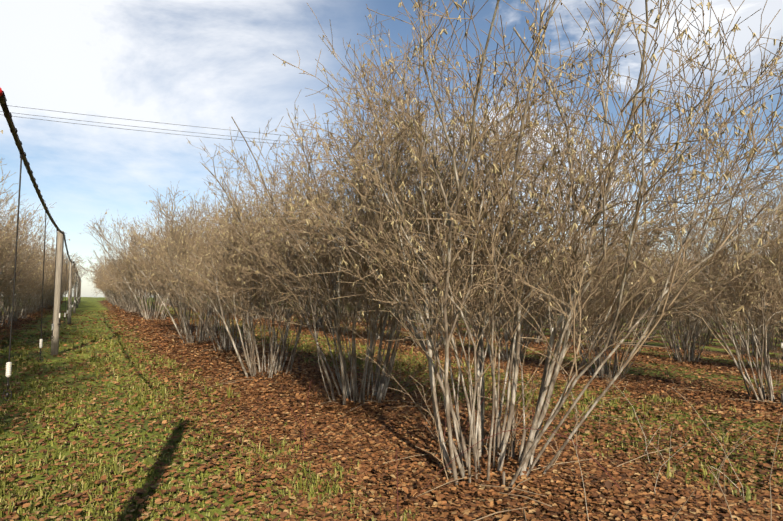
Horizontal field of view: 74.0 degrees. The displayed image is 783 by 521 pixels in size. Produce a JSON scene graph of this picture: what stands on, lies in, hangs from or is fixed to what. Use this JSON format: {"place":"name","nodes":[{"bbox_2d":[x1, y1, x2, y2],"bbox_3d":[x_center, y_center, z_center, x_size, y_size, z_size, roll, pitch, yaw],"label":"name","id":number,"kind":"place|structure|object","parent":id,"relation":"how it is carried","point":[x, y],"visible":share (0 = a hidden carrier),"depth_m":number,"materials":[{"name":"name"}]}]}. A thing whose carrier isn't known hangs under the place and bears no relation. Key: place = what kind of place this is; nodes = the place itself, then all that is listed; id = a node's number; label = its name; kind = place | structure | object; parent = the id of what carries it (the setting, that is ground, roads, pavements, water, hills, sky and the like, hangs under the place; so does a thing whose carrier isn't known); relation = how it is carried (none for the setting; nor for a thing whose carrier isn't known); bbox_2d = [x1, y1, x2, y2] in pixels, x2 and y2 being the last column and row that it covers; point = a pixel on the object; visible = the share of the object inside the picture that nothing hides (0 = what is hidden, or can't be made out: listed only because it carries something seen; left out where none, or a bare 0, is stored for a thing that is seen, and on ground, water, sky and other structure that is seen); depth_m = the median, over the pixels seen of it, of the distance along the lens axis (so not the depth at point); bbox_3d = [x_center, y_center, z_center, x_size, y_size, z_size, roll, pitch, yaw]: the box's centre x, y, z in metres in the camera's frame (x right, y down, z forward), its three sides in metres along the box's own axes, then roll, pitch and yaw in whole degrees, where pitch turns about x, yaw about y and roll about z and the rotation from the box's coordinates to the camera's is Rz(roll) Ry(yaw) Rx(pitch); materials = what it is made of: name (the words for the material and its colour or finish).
{"place":"outdoors","nodes":[
{"label":"outdoors","id":0,"kind":"place"},
{"bbox_2d":[0,297,782,520],"bbox_3d":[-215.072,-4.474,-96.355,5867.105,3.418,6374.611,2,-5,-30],"label":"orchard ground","id":1,"kind":"structure","parent":0,"point":[89,304],"depth_m":7.42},
{"bbox_2d":[0,130,17,250],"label":"hazel bush","id":2,"kind":"object","parent":1,"relation":"on","point":[1,131],"visible":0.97,"depth_m":5.59,"materials":[{"name":"brown plant"}]},
{"bbox_2d":[0,179,34,292],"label":"hazel bush","id":3,"kind":"object","parent":1,"relation":"on","point":[2,230],"visible":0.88,"depth_m":11.98,"materials":[{"name":"brown plant"}]},
{"bbox_2d":[0,214,53,334],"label":"hazel bush","id":4,"kind":"object","parent":1,"relation":"on","point":[35,247],"visible":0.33,"depth_m":17.68,"materials":[{"name":"brown plant"}]},
{"bbox_2d":[0,160,54,347],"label":"hazel bush","id":5,"kind":"object","parent":1,"relation":"on","point":[21,241],"visible":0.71,"depth_m":14.21,"materials":[{"name":"brown plant"}]},
{"bbox_2d":[0,245,54,327],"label":"hazel bush","id":6,"kind":"object","parent":1,"relation":"on","point":[4,318],"visible":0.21,"depth_m":22.70,"materials":[{"name":"brown plant"}]},
{"bbox_2d":[0,249,54,321],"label":"hazel bush","id":7,"kind":"object","parent":1,"relation":"on","point":[28,289],"visible":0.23,"depth_m":25.38,"materials":[{"name":"brown plant"}]},
{"bbox_2d":[0,213,69,331],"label":"hazel bush","id":8,"kind":"object","parent":1,"relation":"on","point":[36,258],"visible":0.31,"depth_m":20.24,"materials":[{"name":"brown plant"}]},
{"bbox_2d":[2,244,68,318],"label":"hazel bush","id":9,"kind":"object","parent":1,"relation":"on","point":[34,302],"visible":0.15,"depth_m":28.75,"materials":[{"name":"brown plant"}]},
{"bbox_2d":[0,235,73,315],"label":"hazel bush","id":10,"kind":"object","parent":1,"relation":"on","point":[37,278],"visible":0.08,"depth_m":31.04,"materials":[{"name":"brown plant"}]},
{"bbox_2d":[10,236,83,313],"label":"hazel bush","id":11,"kind":"object","parent":1,"relation":"on","point":[37,308],"visible":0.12,"depth_m":34.55,"materials":[{"name":"brown plant"}]},
{"bbox_2d":[15,262,82,309],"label":"hazel bush","id":12,"kind":"object","parent":1,"relation":"on","point":[49,290],"visible":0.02,"depth_m":40.42,"materials":[{"name":"brown plant"}]},
{"bbox_2d":[22,251,87,311],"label":"hazel bush","id":13,"kind":"object","parent":1,"relation":"on","point":[53,287],"visible":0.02,"depth_m":37.54,"materials":[{"name":"brown plant"}]},
{"bbox_2d":[35,255,74,308],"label":"hazel bush","id":14,"kind":"object","parent":1,"relation":"on","point":[53,291],"depth_m":45.84,"materials":[{"name":"brown plant"}]},
{"bbox_2d":[50,231,65,355],"bbox_3d":[-8.322,1.049,12.968,0.170,3.580,0.193,-3,-5,42],"label":"fence post","id":15,"kind":"object","parent":1,"relation":"on","point":[57,307],"visible":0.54,"depth_m":12.91,"materials":[{"name":"grey wood"}]},
{"bbox_2d":[0,88,80,400],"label":"irrigation pipe","id":16,"kind":"object","parent":15,"relation":"attached to","point":[8,117],"visible":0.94,"depth_m":4.55,"materials":[{"name":"black plastic"},{"name":"wire"},{"name":"white plastic"}]},
{"bbox_2d":[30,253,85,309],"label":"hazel bush","id":17,"kind":"object","parent":1,"relation":"on","point":[46,304],"visible":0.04,"depth_m":43.09,"materials":[{"name":"brown plant"}]},
{"bbox_2d":[36,267,85,306],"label":"hazel bush","id":18,"kind":"object","parent":1,"relation":"on","point":[67,283],"visible":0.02,"depth_m":52.20,"materials":[{"name":"brown plant"}]},
{"bbox_2d":[67,260,71,323],"bbox_3d":[-15.462,1.773,24.999,0.160,3.582,0.216,-8,-9,63],"label":"fence post","id":19,"kind":"object","parent":1,"relation":"on","point":[69,299],"visible":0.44,"depth_m":24.94,"materials":[{"name":"grey wood"}]},
{"bbox_2d":[73,271,76,312],"bbox_3d":[-22.544,2.470,37.056,0.170,3.580,0.193,-1,-3,8],"label":"fence post","id":20,"kind":"object","parent":1,"relation":"on","point":[74,307],"visible":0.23,"depth_m":36.98,"materials":[{"name":"grey wood"}]},
{"bbox_2d":[76,275,79,307],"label":"fence post","id":21,"kind":"object","parent":1,"relation":"on","point":[78,292],"visible":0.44,"depth_m":49.08,"materials":[{"name":"grey wood"}]},
{"bbox_2d":[86,269,110,302],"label":"hazel bush","id":22,"kind":"object","parent":1,"relation":"on","point":[105,295],"visible":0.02,"depth_m":65.01,"materials":[{"name":"brown plant"}]},
{"bbox_2d":[88,262,113,303],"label":"hazel bush","id":23,"kind":"object","parent":1,"relation":"on","point":[102,287],"visible":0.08,"depth_m":59.68,"materials":[{"name":"brown plant"}]},
{"bbox_2d":[84,256,119,305],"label":"hazel bush","id":24,"kind":"object","parent":1,"relation":"on","point":[102,283],"visible":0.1,"depth_m":53.46,"materials":[{"name":"brown plant"}]},
{"bbox_2d":[87,257,116,304],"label":"hazel bush","id":25,"kind":"object","parent":1,"relation":"on","point":[101,284],"visible":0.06,"depth_m":56.77,"materials":[{"name":"brown plant"}]},
{"bbox_2d":[92,267,131,307],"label":"hazel bush","id":26,"kind":"object","parent":1,"relation":"on","point":[108,288],"visible":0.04,"depth_m":47.82,"materials":[{"name":"brown plant"}]},
{"bbox_2d":[90,250,138,308],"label":"hazel bush","id":27,"kind":"object","parent":1,"relation":"on","point":[100,262],"visible":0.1,"depth_m":44.92,"materials":[{"name":"brown plant"}]},
{"bbox_2d":[95,259,133,305],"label":"hazel bush","id":28,"kind":"object","parent":1,"relation":"on","point":[107,288],"visible":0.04,"depth_m":50.39,"materials":[{"name":"brown plant"}]},
{"bbox_2d":[95,260,148,309],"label":"hazel bush","id":29,"kind":"object","parent":1,"relation":"on","point":[117,290],"visible":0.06,"depth_m":41.66,"materials":[{"name":"brown plant"}]},
{"bbox_2d":[97,263,150,312],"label":"hazel bush","id":30,"kind":"object","parent":1,"relation":"on","point":[129,303],"visible":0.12,"depth_m":35.96,"materials":[{"name":"brown plant"}]},
{"bbox_2d":[95,251,157,311],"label":"hazel bush","id":31,"kind":"object","parent":1,"relation":"on","point":[119,287],"visible":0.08,"depth_m":38.64,"materials":[{"name":"brown plant"}]},
{"bbox_2d":[68,211,198,320],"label":"hazel bush","id":32,"kind":"object","parent":1,"relation":"on","point":[140,279],"visible":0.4,"depth_m":26.80,"materials":[{"name":"brown plant"}]},
{"bbox_2d":[104,250,187,316],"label":"hazel bush","id":33,"kind":"object","parent":1,"relation":"on","point":[137,295],"visible":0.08,"depth_m":30.17,"materials":[{"name":"brown plant"}]},
{"bbox_2d":[92,200,217,335],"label":"hazel bush","id":34,"kind":"object","parent":1,"relation":"on","point":[149,269],"visible":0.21,"depth_m":18.33,"materials":[{"name":"brown plant"}]},
{"bbox_2d":[84,182,283,344],"bbox_3d":[-5.679,0.072,16.402,5.269,5.098,5.559,-2,-4,24],"label":"hazel bush","id":35,"kind":"object","parent":1,"relation":"on","point":[201,337],"visible":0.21,"depth_m":15.79,"materials":[{"name":"brown plant"}]},
{"bbox_2d":[132,207,308,353],"bbox_3d":[-4.210,0.442,13.191,4.128,3.786,4.509,-2,-5,31],"label":"hazel bush","id":36,"kind":"object","parent":1,"relation":"on","point":[224,345],"visible":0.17,"depth_m":12.88,"materials":[{"name":"brown plant"}]},
{"bbox_2d":[125,137,370,389],"bbox_3d":[-2.541,-0.080,9.651,4.739,4.576,4.553,1,-4,-8],"label":"hazel bush","id":37,"kind":"object","parent":1,"relation":"on","point":[266,299],"visible":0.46,"depth_m":9.45,"materials":[{"name":"brown plant"}]},
{"bbox_2d":[243,243,275,319],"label":"hazel bush","id":38,"kind":"object","parent":1,"relation":"on","point":[263,318],"depth_m":34.57,"materials":[{"name":"brown plant"}]},
{"bbox_2d":[260,282,297,321],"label":"hazel bush","id":39,"kind":"object","parent":1,"relation":"on","point":[276,309],"visible":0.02,"depth_m":32.12,"materials":[{"name":"brown plant"}]},
{"bbox_2d":[278,256,350,329],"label":"hazel bush","id":40,"kind":"object","parent":1,"relation":"on","point":[322,320],"visible":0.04,"depth_m":25.88,"materials":[{"name":"brown plant"}]},
{"bbox_2d":[279,257,361,334],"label":"hazel bush","id":41,"kind":"object","parent":1,"relation":"on","point":[332,313],"visible":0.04,"depth_m":22.66,"materials":[{"name":"brown plant"}]},
{"bbox_2d":[0,105,650,327],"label":"power line","id":42,"kind":"object","parent":1,"relation":"on","point":[235,136],"visible":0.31,"depth_m":38.93,"materials":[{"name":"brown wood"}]},
{"bbox_2d":[340,291,368,321],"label":"hazel bush","id":43,"kind":"object","parent":1,"relation":"on","point":[353,312],"visible":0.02,"depth_m":37.33,"materials":[{"name":"brown plant"}]},
{"bbox_2d":[198,58,518,413],"bbox_3d":[-0.410,-0.318,7.866,4.907,4.779,4.714,3,-5,-39],"label":"hazel bush","id":44,"kind":"object","parent":1,"relation":"on","point":[379,390],"visible":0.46,"depth_m":7.03,"materials":[{"name":"brown plant"}]},
{"bbox_2d":[344,259,389,324],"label":"hazel bush","id":45,"kind":"object","parent":1,"relation":"on","point":[376,314],"depth_m":34.30,"materials":[{"name":"brown plant"}]},
{"bbox_2d":[303,241,442,341],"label":"hazel bush","id":46,"kind":"object","parent":1,"relation":"on","point":[362,309],"visible":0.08,"depth_m":19.80,"materials":[{"name":"brown plant"}]},
{"bbox_2d":[0,309,782,520],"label":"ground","id":47,"kind":"structure","parent":1,"relation":"on","point":[637,490],"depth_m":5.51,"materials":[{"name":"brown soil"}]},
{"bbox_2d":[0,323,782,520],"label":"grass tufts","id":48,"kind":"object","parent":1,"relation":"on","point":[82,487],"visible":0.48,"depth_m":5.47,"materials":[{"name":"green plant"}]},
{"bbox_2d":[385,293,422,327],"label":"hazel bush","id":49,"kind":"object","parent":1,"relation":"on","point":[411,314],"visible":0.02,"depth_m":31.44,"materials":[{"name":"brown plant"}]},
{"bbox_2d":[354,213,479,349],"bbox_3d":[1.186,0.422,17.293,5.248,5.064,5.759,2,-4,-27],"label":"hazel bush","id":50,"kind":"object","parent":1,"relation":"on","point":[422,336],"visible":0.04,"depth_m":17.10,"materials":[{"name":"brown plant"}]},
{"bbox_2d":[411,282,451,332],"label":"hazel bush","id":51,"kind":"object","parent":1,"relation":"on","point":[423,316],"visible":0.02,"depth_m":28.54,"materials":[{"name":"brown plant"}]},
{"bbox_2d":[439,267,498,337],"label":"hazel bush","id":52,"kind":"object","parent":1,"relation":"on","point":[474,326],"visible":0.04,"depth_m":25.62,"materials":[{"name":"brown plant"}]},
{"bbox_2d":[433,228,579,365],"bbox_3d":[3.105,0.842,14.502,4.730,3.984,4.330,0,-4,-5],"label":"hazel bush","id":53,"kind":"object","parent":1,"relation":"on","point":[502,353],"visible":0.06,"depth_m":14.19,"materials":[{"name":"brown plant"}]},
{"bbox_2d":[496,303,527,332],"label":"hazel bush","id":54,"kind":"object","parent":1,"relation":"on","point":[508,319],"depth_m":32.82,"materials":[{"name":"brown plant"}]},
{"bbox_2d":[246,0,782,520],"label":"hazel bush","id":55,"kind":"object","parent":1,"relation":"on","point":[492,266],"visible":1,"depth_m":4.05,"materials":[{"name":"brown plant"}]},
{"bbox_2d":[246,368,782,520],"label":"twigs","id":56,"kind":"object","parent":1,"relation":"on","point":[724,459],"visible":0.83,"depth_m":4.00,"materials":[{"name":"brown plant"}]},
{"bbox_2d":[522,307,540,329],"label":"hazel bush","id":57,"kind":"object","parent":1,"relation":"on","point":[530,324],"visible":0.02,"depth_m":41.14,"materials":[{"name":"brown plant"}]},
{"bbox_2d":[500,243,604,344],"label":"hazel bush","id":58,"kind":"object","parent":1,"relation":"on","point":[538,337],"visible":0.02,"depth_m":22.47,"materials":[{"name":"brown plant"}]},
{"bbox_2d":[542,293,572,331],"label":"hazel bush","id":59,"kind":"object","parent":1,"relation":"on","point":[556,318],"visible":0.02,"depth_m":38.47,"materials":[{"name":"brown plant"}]},
{"bbox_2d":[341,255,782,354],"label":"irrigation pipe","id":60,"kind":"object","parent":1,"relation":"on","point":[644,325],"visible":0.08,"depth_m":12.99,"materials":[{"name":"black plastic"}]},
{"bbox_2d":[528,253,615,338],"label":"hazel bush","id":61,"kind":"object","parent":1,"relation":"on","point":[556,321],"visible":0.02,"depth_m":30.26,"materials":[{"name":"brown plant"}]},
{"bbox_2d":[560,258,647,343],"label":"hazel bush","id":62,"kind":"object","parent":1,"relation":"on","point":[611,324],"depth_m":27.16,"materials":[{"name":"brown plant"}]},
{"bbox_2d":[541,235,668,351],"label":"hazel bush","id":63,"kind":"object","parent":1,"relation":"on","point":[607,350],"visible":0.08,"depth_m":19.59,"materials":[{"name":"brown plant"}]},
{"bbox_2d":[501,196,716,381],"bbox_3d":[4.811,0.633,11.476,4.408,4.015,4.816,3,-5,-39],"label":"hazel bush","id":64,"kind":"object","parent":1,"relation":"on","point":[598,350],"visible":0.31,"depth_m":11.20,"materials":[{"name":"brown plant"}]},
{"bbox_2d":[621,307,638,331],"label":"hazel bush","id":65,"kind":"object","parent":1,"relation":"on","point":[631,324],"depth_m":48.34,"materials":[{"name":"brown plant"}]},
{"bbox_2d":[621,262,669,340],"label":"hazel bush","id":66,"kind":"object","parent":1,"relation":"on","point":[653,334],"visible":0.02,"depth_m":32.27,"materials":[{"name":"brown plant"}]},
{"bbox_2d":[649,313,681,334],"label":"hazel bush","id":67,"kind":"object","parent":1,"relation":"on","point":[670,328],"depth_m":45.24,"materials":[{"name":"brown plant"}]},
{"bbox_2d":[614,243,749,364],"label":"hazel bush","id":68,"kind":"object","parent":1,"relation":"on","point":[692,350],"visible":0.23,"depth_m":16.71,"materials":[{"name":"brown plant"}]},
{"bbox_2d":[672,314,704,338],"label":"hazel bush","id":69,"kind":"object","parent":1,"relation":"on","point":[686,327],"visible":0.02,"depth_m":36.60,"materials":[{"name":"brown plant"}]},
{"bbox_2d":[621,229,770,350],"bbox_3d":[13.513,1.239,23.878,6.733,5.807,6.594,-1,-4,14],"label":"hazel bush","id":70,"kind":"object","parent":1,"relation":"on","point":[685,337],"visible":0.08,"depth_m":23.92,"materials":[{"name":"brown plant"}]},
{"bbox_2d":[674,286,735,346],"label":"hazel bush","id":71,"kind":"object","parent":1,"relation":"on","point":[708,340],"visible":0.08,"depth_m":29.53,"materials":[{"name":"brown plant"}]},
{"bbox_2d":[634,156,782,409],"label":"hazel bush","id":72,"kind":"object","parent":1,"relation":"on","point":[767,278],"visible":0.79,"depth_m":8.61,"materials":[{"name":"brown plant"}]},
{"bbox_2d":[704,318,725,337],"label":"hazel bush","id":73,"kind":"object","parent":1,"relation":"on","point":[710,335],"visible":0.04,"depth_m":42.08,"materials":[{"name":"brown plant"}]},
{"bbox_2d":[663,235,782,358],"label":"hazel bush","id":74,"kind":"object","parent":1,"relation":"on","point":[743,344],"visible":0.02,"depth_m":21.44,"materials":[{"name":"brown plant"}]},
{"bbox_2d":[723,294,762,343],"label":"hazel bush","id":75,"kind":"object","parent":1,"relation":"on","point":[744,325],"depth_m":33.76,"materials":[{"name":"brown plant"}]},
{"bbox_2d":[727,261,782,374],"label":"hazel bush","id":76,"kind":"object","parent":1,"relation":"on","point":[779,329],"visible":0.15,"depth_m":14.47,"materials":[{"name":"brown plant"}]},
{"bbox_2d":[735,284,782,350],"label":"hazel bush","id":77,"kind":"object","parent":1,"relation":"on","point":[771,347],"depth_m":26.64,"materials":[{"name":"brown plant"}]},
{"bbox_2d":[0,0,782,296],"label":"sky","id":78,"kind":"structure","parent":0,"point":[199,63],"materials":[{"name":"blue"}]}
]}

